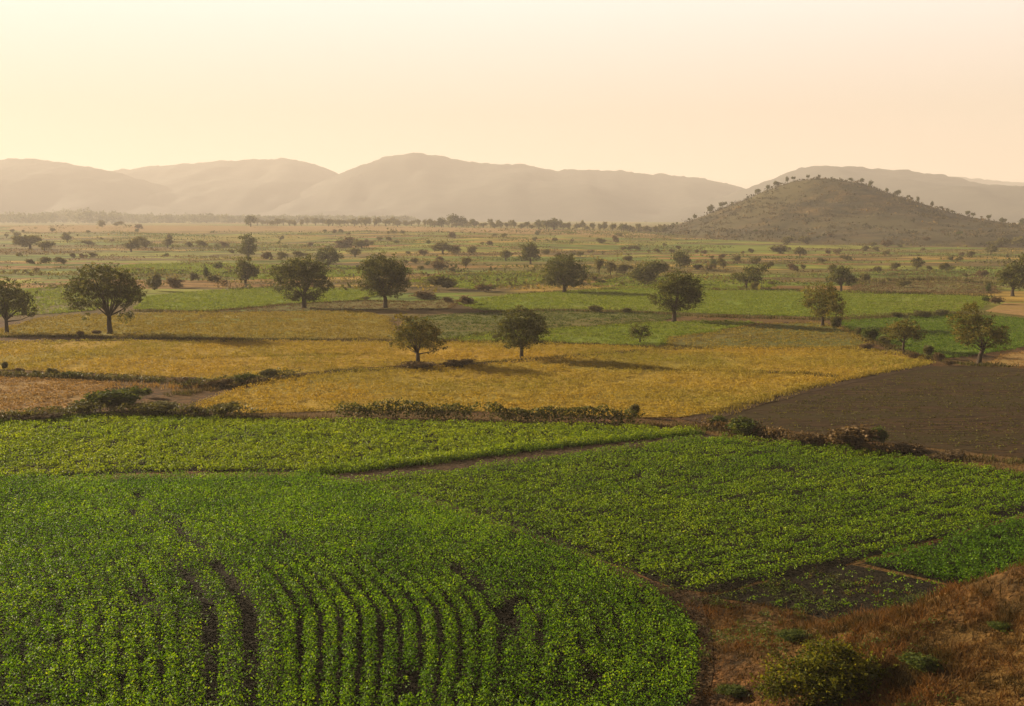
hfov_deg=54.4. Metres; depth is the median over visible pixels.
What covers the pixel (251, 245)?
hedge
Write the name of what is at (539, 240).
hedge
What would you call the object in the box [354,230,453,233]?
hedge
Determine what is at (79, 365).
yellow field
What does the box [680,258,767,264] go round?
hedge
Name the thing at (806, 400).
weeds
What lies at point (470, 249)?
bush
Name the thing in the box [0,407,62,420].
shrub
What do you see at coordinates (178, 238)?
hedge
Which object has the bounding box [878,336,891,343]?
shrub
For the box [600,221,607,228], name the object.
distant tree
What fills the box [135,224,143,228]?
bush
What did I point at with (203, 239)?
hedge
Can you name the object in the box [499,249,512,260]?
distant tree
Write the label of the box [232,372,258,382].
shrub
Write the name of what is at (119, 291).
field tree
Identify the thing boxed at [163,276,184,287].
shrub
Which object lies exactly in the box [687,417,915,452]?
hedge
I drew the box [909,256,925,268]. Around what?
distant tree
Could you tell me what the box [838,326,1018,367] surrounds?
grass
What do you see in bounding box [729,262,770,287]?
distant tree
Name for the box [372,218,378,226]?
distant tree
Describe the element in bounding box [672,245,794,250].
green field
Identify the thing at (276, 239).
yellow field
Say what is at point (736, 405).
grass
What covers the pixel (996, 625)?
shrub
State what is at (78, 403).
shrub
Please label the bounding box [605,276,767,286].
green field
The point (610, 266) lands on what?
distant tree
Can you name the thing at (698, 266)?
bush
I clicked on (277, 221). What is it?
distant tree
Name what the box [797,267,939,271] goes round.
hedge
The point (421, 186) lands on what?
mountain
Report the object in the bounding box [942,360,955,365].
shrub
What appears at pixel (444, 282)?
shrub
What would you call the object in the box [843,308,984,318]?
hedge
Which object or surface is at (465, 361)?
shrub
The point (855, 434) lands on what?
shrub
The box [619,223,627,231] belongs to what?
distant tree
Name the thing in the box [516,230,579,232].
hedge
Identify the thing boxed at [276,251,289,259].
bush
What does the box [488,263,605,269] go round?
hedge
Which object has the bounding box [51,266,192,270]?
hedge
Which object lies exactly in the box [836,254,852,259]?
bush
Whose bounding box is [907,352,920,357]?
shrub
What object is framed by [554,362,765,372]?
grass
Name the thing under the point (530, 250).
distant tree
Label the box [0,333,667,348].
grass
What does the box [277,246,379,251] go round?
hedge
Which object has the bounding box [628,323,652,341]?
shrub
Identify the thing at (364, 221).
distant tree
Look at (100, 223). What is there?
bush
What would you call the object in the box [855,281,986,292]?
fallow field
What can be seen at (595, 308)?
shrub
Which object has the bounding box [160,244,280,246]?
hedge
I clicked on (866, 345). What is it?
shrub
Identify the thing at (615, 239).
bush
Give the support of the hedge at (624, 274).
on the ground at (456, 293)
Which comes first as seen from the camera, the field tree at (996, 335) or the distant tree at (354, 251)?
the field tree at (996, 335)
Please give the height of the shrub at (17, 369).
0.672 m
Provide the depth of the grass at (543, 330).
140.33 m
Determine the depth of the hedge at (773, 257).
374.98 m
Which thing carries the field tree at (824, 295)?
on the fallow field at (681, 341)
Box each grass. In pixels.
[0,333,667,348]
[0,372,200,384]
[4,411,342,421]
[85,378,233,391]
[131,299,417,312]
[163,347,668,396]
[185,351,387,358]
[304,428,705,474]
[438,320,655,341]
[479,308,991,320]
[502,287,652,294]
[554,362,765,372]
[628,418,1023,480]
[661,554,1023,705]
[667,344,905,353]
[699,361,929,417]
[702,286,994,296]
[761,368,837,376]
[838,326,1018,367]
[849,447,1023,465]
[855,274,994,283]
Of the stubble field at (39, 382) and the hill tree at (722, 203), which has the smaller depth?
the stubble field at (39, 382)
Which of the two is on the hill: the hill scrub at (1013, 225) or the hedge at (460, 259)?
the hill scrub at (1013, 225)
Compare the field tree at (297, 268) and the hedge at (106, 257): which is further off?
the hedge at (106, 257)
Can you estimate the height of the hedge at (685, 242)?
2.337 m
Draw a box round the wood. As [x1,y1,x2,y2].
[0,207,415,223]
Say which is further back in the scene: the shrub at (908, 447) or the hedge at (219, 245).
the hedge at (219, 245)
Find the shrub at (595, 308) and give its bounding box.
[588,305,602,311]
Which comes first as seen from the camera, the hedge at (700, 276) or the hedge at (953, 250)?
the hedge at (700, 276)
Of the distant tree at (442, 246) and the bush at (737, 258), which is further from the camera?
the distant tree at (442, 246)
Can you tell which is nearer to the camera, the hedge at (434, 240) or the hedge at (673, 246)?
the hedge at (673, 246)
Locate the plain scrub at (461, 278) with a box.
[0,224,1023,291]
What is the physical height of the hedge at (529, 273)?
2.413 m
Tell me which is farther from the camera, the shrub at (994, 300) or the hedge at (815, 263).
the hedge at (815, 263)
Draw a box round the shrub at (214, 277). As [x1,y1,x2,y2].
[206,274,220,282]
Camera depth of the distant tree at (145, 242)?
479.42 m
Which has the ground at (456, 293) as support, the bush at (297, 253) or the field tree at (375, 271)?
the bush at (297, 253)
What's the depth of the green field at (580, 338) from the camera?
135.78 m
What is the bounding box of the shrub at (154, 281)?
[144,272,163,289]
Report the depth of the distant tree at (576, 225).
794.33 m
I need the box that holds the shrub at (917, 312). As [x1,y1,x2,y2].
[911,309,933,316]
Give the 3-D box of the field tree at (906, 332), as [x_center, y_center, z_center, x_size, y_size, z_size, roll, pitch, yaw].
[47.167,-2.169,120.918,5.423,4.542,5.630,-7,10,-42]
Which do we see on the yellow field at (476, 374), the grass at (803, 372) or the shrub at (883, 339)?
the grass at (803, 372)
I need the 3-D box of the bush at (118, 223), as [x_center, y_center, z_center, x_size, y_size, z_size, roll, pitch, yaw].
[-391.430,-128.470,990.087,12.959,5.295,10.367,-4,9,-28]
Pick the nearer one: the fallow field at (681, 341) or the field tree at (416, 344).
the field tree at (416, 344)
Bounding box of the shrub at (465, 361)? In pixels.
[442,358,475,366]
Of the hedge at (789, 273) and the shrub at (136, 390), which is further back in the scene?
the hedge at (789, 273)
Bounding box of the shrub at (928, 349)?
[923,345,934,356]
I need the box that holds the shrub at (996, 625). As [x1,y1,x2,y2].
[984,620,1012,630]
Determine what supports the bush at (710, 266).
on the ground at (456, 293)
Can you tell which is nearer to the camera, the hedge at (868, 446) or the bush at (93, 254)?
the hedge at (868, 446)
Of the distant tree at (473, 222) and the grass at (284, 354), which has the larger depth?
the distant tree at (473, 222)
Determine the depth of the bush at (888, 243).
477.32 m
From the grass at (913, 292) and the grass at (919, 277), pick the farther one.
the grass at (919, 277)
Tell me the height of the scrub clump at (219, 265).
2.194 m
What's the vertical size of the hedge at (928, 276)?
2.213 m
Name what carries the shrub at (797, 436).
on the ground at (456, 293)
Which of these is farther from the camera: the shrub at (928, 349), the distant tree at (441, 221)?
the distant tree at (441, 221)
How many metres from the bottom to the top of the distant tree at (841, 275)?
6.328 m
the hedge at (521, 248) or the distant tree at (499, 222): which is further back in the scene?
the distant tree at (499, 222)
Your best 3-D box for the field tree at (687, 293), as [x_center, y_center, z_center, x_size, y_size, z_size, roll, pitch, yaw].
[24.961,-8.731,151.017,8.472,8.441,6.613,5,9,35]
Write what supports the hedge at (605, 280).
on the ground at (456, 293)
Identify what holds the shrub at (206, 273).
on the ground at (456, 293)
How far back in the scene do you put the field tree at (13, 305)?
138.12 m
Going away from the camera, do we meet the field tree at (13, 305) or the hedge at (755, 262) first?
the field tree at (13, 305)
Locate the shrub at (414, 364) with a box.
[396,360,434,369]
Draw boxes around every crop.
[988,352,1023,367]
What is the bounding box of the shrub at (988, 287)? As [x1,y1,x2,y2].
[985,283,991,291]
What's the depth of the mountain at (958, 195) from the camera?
2381.34 m
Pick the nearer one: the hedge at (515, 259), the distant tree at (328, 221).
the hedge at (515, 259)
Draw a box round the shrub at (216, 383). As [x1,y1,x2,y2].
[206,378,232,386]
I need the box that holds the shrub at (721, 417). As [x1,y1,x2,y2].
[707,415,727,425]
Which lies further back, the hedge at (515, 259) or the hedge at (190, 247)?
the hedge at (190, 247)
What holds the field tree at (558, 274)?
on the green field at (763, 307)
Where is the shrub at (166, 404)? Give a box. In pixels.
[135,400,179,412]
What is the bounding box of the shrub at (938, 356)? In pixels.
[932,352,944,361]
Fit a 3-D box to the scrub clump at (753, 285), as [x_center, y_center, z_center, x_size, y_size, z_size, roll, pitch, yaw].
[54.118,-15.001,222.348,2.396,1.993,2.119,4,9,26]
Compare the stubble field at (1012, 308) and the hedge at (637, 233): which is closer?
the stubble field at (1012, 308)
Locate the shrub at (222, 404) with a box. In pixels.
[209,401,241,414]
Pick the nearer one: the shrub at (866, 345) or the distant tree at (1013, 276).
the shrub at (866, 345)
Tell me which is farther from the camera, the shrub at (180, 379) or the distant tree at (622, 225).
the distant tree at (622, 225)
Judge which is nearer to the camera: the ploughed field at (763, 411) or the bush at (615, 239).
the ploughed field at (763, 411)
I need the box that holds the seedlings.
[729,564,943,614]
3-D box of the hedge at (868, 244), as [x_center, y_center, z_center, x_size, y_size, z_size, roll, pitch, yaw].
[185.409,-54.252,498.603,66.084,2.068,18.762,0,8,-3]
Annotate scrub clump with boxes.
[212,262,223,268]
[623,255,632,261]
[748,282,759,288]
[826,264,838,271]
[896,279,911,286]
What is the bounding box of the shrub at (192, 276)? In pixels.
[189,272,199,280]
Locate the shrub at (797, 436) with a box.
[785,431,825,444]
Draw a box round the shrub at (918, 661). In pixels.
[894,649,943,673]
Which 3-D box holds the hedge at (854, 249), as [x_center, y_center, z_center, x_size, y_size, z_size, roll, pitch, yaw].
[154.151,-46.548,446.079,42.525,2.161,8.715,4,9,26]
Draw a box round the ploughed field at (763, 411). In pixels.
[725,366,1023,457]
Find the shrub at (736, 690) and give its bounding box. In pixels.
[711,682,748,697]
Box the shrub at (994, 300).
[989,296,1005,303]
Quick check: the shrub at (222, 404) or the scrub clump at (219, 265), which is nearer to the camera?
the shrub at (222, 404)
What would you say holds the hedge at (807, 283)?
on the ground at (456, 293)
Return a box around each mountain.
[0,158,198,221]
[114,158,337,215]
[245,152,744,221]
[644,166,1023,222]
[948,176,1023,185]
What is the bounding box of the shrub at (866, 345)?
[858,343,875,348]
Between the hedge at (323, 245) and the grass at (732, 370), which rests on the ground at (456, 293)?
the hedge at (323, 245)
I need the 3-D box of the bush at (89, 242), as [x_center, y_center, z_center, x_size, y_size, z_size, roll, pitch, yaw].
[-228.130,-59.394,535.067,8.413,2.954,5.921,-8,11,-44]
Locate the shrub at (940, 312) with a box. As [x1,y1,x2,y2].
[932,309,948,315]
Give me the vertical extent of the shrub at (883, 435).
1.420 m
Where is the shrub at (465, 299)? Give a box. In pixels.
[456,295,477,304]
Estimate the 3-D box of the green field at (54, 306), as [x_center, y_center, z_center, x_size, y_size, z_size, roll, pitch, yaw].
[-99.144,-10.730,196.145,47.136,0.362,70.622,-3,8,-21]
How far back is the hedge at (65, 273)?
273.83 m
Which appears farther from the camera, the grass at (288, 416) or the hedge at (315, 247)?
the hedge at (315, 247)
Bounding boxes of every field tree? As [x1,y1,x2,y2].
[0,275,37,333]
[59,261,147,333]
[265,253,336,307]
[354,251,413,307]
[385,312,447,360]
[491,305,550,357]
[538,252,592,291]
[646,268,705,321]
[797,280,848,325]
[878,317,927,351]
[945,301,1011,363]
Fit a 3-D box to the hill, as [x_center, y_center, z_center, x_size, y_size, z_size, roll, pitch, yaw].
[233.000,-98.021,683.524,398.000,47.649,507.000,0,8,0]
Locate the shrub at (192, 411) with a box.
[180,406,205,415]
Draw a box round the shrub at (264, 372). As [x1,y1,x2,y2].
[257,368,278,377]
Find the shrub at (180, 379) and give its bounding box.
[168,376,205,383]
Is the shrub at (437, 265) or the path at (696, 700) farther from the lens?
the shrub at (437, 265)
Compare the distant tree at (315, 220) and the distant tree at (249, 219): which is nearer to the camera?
the distant tree at (249, 219)
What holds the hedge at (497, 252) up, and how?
on the ground at (456, 293)
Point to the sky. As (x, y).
(745, 94)
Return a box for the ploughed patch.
[710,565,946,619]
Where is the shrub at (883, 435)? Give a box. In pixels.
[870,425,888,443]
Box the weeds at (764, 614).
[660,559,1023,705]
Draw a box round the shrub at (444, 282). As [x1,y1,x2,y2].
[422,274,461,287]
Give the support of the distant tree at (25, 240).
on the ground at (456, 293)
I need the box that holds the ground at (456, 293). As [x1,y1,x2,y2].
[0,221,1023,705]
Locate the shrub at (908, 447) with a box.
[892,442,929,453]
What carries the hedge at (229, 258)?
on the ground at (456, 293)
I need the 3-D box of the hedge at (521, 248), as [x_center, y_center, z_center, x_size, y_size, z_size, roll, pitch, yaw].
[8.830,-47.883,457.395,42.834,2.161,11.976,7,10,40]
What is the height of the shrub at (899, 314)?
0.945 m
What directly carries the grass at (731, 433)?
on the ground at (456, 293)
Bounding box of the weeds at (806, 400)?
[740,369,1023,452]
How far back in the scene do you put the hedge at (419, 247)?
466.58 m
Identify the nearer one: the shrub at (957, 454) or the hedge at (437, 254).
the shrub at (957, 454)
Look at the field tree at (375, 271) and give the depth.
174.38 m
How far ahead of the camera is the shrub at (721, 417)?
76.80 m
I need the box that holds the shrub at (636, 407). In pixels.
[629,403,639,413]
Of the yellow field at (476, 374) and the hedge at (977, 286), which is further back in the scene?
the hedge at (977, 286)
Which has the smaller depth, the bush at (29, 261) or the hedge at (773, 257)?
the bush at (29, 261)
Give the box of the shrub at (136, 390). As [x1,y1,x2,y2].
[117,385,150,396]
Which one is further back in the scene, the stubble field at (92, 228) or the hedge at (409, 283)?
the stubble field at (92, 228)
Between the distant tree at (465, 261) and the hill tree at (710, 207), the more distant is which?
the hill tree at (710, 207)
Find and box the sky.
[0,0,1023,188]
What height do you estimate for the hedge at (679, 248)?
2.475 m
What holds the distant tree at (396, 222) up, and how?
on the ground at (456, 293)
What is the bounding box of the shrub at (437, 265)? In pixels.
[430,260,448,270]
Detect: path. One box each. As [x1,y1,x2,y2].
[306,434,716,483]
[363,484,713,705]
[681,364,933,421]
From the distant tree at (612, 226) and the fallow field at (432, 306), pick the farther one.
the distant tree at (612, 226)
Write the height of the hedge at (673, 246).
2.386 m
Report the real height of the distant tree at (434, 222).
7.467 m
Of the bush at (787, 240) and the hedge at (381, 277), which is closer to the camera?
the hedge at (381, 277)
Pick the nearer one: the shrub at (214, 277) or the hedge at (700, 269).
the shrub at (214, 277)
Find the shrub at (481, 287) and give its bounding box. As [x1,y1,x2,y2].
[473,283,497,291]
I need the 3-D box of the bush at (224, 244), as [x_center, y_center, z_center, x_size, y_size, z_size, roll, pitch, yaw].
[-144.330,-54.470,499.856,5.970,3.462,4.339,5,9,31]
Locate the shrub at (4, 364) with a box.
[1,361,7,368]
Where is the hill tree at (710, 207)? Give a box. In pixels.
[707,204,714,211]
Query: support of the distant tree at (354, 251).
on the ground at (456, 293)
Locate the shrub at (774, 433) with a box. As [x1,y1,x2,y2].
[767,428,792,437]
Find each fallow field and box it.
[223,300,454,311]
[407,311,681,338]
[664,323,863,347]
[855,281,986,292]
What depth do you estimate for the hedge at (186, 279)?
258.81 m
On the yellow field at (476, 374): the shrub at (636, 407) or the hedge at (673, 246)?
the shrub at (636, 407)
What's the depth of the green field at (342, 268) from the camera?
297.71 m
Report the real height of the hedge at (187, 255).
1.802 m
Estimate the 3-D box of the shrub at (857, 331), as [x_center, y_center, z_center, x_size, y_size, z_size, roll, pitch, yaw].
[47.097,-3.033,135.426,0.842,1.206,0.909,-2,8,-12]
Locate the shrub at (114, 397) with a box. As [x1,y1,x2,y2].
[74,388,141,408]
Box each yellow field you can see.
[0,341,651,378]
[1,312,210,335]
[108,235,331,241]
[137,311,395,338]
[203,349,930,416]
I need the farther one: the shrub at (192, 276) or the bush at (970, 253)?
the bush at (970, 253)
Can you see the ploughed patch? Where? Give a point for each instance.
(882, 577)
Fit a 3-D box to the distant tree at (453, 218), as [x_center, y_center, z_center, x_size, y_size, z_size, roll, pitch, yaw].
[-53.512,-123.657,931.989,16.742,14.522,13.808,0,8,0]
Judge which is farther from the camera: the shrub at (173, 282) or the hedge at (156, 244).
the hedge at (156, 244)
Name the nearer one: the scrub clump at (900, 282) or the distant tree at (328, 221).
the scrub clump at (900, 282)
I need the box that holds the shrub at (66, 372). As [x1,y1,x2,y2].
[60,370,83,377]
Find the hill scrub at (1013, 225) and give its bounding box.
[625,175,1023,247]
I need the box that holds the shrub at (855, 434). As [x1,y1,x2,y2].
[825,421,882,448]
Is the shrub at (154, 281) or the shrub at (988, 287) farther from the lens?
the shrub at (154, 281)
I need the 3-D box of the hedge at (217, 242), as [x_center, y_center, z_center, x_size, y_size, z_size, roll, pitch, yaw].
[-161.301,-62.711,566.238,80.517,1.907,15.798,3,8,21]
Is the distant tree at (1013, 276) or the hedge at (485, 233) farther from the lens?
the hedge at (485, 233)
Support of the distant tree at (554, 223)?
on the ground at (456, 293)
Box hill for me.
[630,179,1023,247]
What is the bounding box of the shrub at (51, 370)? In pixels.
[46,368,59,374]
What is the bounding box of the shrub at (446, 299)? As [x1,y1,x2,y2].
[440,296,453,301]
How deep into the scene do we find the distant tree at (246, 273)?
236.85 m
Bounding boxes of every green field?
[0,416,690,478]
[0,477,700,705]
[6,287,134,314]
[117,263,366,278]
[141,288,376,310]
[356,438,1023,591]
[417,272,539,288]
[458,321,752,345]
[463,287,981,316]
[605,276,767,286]
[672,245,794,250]
[848,315,1023,357]
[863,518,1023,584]
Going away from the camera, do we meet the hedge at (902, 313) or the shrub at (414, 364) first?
the shrub at (414, 364)
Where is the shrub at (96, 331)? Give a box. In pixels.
[91,329,101,333]
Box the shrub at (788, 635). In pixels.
[775,627,811,641]
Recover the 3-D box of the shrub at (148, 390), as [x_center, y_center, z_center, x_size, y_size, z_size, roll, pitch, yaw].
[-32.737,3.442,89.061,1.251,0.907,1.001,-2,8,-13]
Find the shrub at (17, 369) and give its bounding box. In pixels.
[12,367,26,372]
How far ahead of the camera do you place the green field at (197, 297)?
198.25 m
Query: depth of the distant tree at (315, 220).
1126.28 m
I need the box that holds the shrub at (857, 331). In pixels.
[854,327,861,334]
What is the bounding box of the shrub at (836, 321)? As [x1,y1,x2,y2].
[830,315,842,329]
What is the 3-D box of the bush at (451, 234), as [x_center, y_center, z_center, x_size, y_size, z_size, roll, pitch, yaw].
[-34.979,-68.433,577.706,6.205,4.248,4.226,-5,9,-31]
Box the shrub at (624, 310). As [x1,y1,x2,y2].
[620,308,631,312]
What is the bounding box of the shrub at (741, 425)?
[724,415,765,435]
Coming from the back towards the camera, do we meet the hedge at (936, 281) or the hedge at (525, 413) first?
the hedge at (936, 281)
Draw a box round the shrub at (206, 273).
[203,265,210,277]
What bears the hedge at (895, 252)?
on the ground at (456, 293)
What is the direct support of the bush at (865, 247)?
on the ground at (456, 293)
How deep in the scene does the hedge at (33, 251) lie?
420.13 m
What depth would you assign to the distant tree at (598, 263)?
275.84 m
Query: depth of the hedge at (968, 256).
385.90 m
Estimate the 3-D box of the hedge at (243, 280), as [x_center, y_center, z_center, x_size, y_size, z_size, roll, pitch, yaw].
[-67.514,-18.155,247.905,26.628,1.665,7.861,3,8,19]
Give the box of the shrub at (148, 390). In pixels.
[142,387,153,396]
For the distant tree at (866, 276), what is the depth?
246.10 m
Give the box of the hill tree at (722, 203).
[718,201,727,205]
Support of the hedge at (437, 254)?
on the ground at (456, 293)
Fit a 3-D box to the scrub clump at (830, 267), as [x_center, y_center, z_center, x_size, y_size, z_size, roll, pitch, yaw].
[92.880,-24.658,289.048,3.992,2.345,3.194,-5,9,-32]
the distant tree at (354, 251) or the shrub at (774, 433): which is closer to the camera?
the shrub at (774, 433)
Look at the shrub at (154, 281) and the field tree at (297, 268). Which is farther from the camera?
the shrub at (154, 281)
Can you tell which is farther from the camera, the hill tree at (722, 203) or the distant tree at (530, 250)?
the hill tree at (722, 203)
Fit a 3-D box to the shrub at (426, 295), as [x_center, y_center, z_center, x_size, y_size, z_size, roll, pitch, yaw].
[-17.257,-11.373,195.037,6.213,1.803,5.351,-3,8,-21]
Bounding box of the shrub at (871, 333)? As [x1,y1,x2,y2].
[859,327,878,339]
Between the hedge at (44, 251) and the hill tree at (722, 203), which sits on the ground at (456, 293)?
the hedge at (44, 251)
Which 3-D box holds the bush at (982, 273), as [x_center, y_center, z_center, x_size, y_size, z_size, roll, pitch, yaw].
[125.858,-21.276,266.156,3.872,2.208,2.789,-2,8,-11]
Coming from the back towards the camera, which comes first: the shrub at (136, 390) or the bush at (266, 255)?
the bush at (266, 255)
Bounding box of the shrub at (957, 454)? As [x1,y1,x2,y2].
[923,449,967,460]
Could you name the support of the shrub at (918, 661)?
on the ground at (456, 293)
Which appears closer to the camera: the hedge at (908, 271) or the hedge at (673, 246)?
the hedge at (908, 271)
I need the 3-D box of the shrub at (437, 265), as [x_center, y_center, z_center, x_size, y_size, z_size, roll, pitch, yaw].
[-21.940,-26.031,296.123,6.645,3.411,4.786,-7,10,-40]
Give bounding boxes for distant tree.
[11,234,41,248]
[33,240,55,250]
[60,232,71,240]
[121,237,141,251]
[135,236,153,247]
[161,237,172,247]
[232,255,263,284]
[234,232,259,258]
[244,215,256,226]
[274,218,280,225]
[309,217,319,224]
[313,245,344,265]
[324,218,332,225]
[333,219,341,225]
[346,248,361,256]
[348,218,360,225]
[351,239,372,248]
[361,218,369,225]
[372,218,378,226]
[382,219,391,225]
[392,219,402,226]
[402,220,410,225]
[427,241,458,253]
[428,220,438,226]
[437,217,445,226]
[446,213,462,226]
[460,256,472,267]
[469,219,476,227]
[478,222,488,227]
[488,222,499,227]
[496,220,503,227]
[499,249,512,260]
[516,239,541,263]
[534,219,543,228]
[539,218,564,229]
[573,222,580,228]
[594,258,604,273]
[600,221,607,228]
[603,260,616,275]
[610,223,616,230]
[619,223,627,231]
[626,258,672,283]
[658,226,668,231]
[669,247,691,268]
[717,257,727,268]
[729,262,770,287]
[748,255,761,264]
[792,246,808,256]
[825,264,861,290]
[858,271,870,282]
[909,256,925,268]
[983,244,999,254]
[991,246,1023,295]
[994,237,1011,246]
[1011,235,1023,245]
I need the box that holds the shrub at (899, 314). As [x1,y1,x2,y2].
[890,312,902,316]
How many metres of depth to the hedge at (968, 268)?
284.07 m
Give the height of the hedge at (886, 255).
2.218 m
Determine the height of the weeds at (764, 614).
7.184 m
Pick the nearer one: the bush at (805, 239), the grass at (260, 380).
the grass at (260, 380)
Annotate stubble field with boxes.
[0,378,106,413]
[3,225,662,235]
[986,303,1023,315]
[990,352,1023,366]
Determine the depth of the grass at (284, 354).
114.86 m
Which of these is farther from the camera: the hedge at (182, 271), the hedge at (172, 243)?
the hedge at (172, 243)
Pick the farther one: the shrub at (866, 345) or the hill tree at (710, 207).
the hill tree at (710, 207)
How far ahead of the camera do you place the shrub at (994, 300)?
182.84 m
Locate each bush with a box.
[25,259,34,263]
[37,256,51,263]
[53,257,66,264]
[80,240,94,244]
[88,252,97,257]
[96,220,105,226]
[112,221,123,225]
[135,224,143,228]
[184,242,192,246]
[194,240,208,247]
[218,242,229,246]
[259,251,272,259]
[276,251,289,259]
[292,251,307,256]
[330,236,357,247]
[410,258,419,262]
[418,249,428,254]
[447,231,455,237]
[451,244,460,253]
[465,246,477,252]
[541,249,551,255]
[596,238,606,242]
[612,235,618,242]
[612,264,633,272]
[693,264,704,269]
[703,264,716,269]
[732,255,740,261]
[748,630,899,705]
[764,261,773,267]
[767,245,788,253]
[781,236,793,243]
[786,263,798,270]
[798,236,812,243]
[816,258,827,262]
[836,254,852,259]
[861,245,869,250]
[873,266,882,272]
[880,239,894,246]
[888,262,900,269]
[938,262,948,269]
[965,251,974,256]
[975,269,989,277]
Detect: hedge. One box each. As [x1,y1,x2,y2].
[0,250,101,254]
[0,268,100,276]
[0,370,161,381]
[0,400,265,420]
[1,247,74,254]
[10,279,68,288]
[22,279,95,286]
[46,237,146,241]
[48,264,123,268]
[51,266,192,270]
[53,244,123,247]
[65,239,126,241]
[65,254,143,260]
[99,241,201,246]
[103,230,221,236]
[104,240,216,245]
[115,247,186,251]
[119,268,167,273]
[126,268,234,275]
[138,234,258,237]
[143,254,231,257]
[146,275,235,279]
[147,245,241,247]
[153,237,219,239]
[154,238,240,242]
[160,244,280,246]
[170,367,302,387]
[177,256,294,260]
[178,241,287,243]
[181,248,317,250]
[196,242,305,247]
[198,263,278,268]
[198,277,274,283]
[203,279,286,287]
[251,230,384,234]
[266,244,359,249]
[270,244,356,248]
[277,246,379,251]
[295,243,356,247]
[326,397,488,419]
[332,279,429,284]
[335,232,434,237]
[340,273,430,280]
[351,279,441,286]
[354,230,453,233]
[366,243,486,250]
[373,239,412,242]
[373,258,497,264]
[380,269,466,276]
[389,250,505,257]
[393,237,474,242]
[409,235,528,238]
[418,256,512,261]
[452,249,582,255]
[457,233,511,235]
[469,279,545,286]
[476,402,644,424]
[477,256,598,261]
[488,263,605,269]
[489,270,598,277]
[490,246,562,250]
[493,238,577,243]
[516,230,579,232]
[540,250,620,253]
[543,273,662,277]
[554,250,667,252]
[566,231,677,235]
[577,277,627,282]
[586,273,687,277]
[589,275,660,279]
[602,279,672,284]
[611,240,713,243]
[614,245,721,251]
[616,244,733,248]
[617,259,706,267]
[620,234,693,236]
[622,243,728,247]
[629,265,743,272]
[657,273,733,278]
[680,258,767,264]
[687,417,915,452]
[692,259,807,263]
[720,253,814,259]
[765,272,824,283]
[767,280,868,285]
[770,256,904,263]
[773,261,852,264]
[779,270,859,274]
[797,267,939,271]
[807,247,902,251]
[813,252,902,256]
[821,243,945,245]
[828,249,963,256]
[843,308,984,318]
[848,242,932,246]
[852,269,957,273]
[857,277,979,283]
[864,265,1000,274]
[869,272,994,281]
[878,272,995,279]
[894,267,995,274]
[899,247,1019,251]
[921,251,1018,257]
[940,280,1023,288]
[953,273,1000,277]
[984,248,1023,250]
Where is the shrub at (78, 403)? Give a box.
[67,400,99,411]
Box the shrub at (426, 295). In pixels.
[408,290,439,299]
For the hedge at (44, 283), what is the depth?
226.04 m

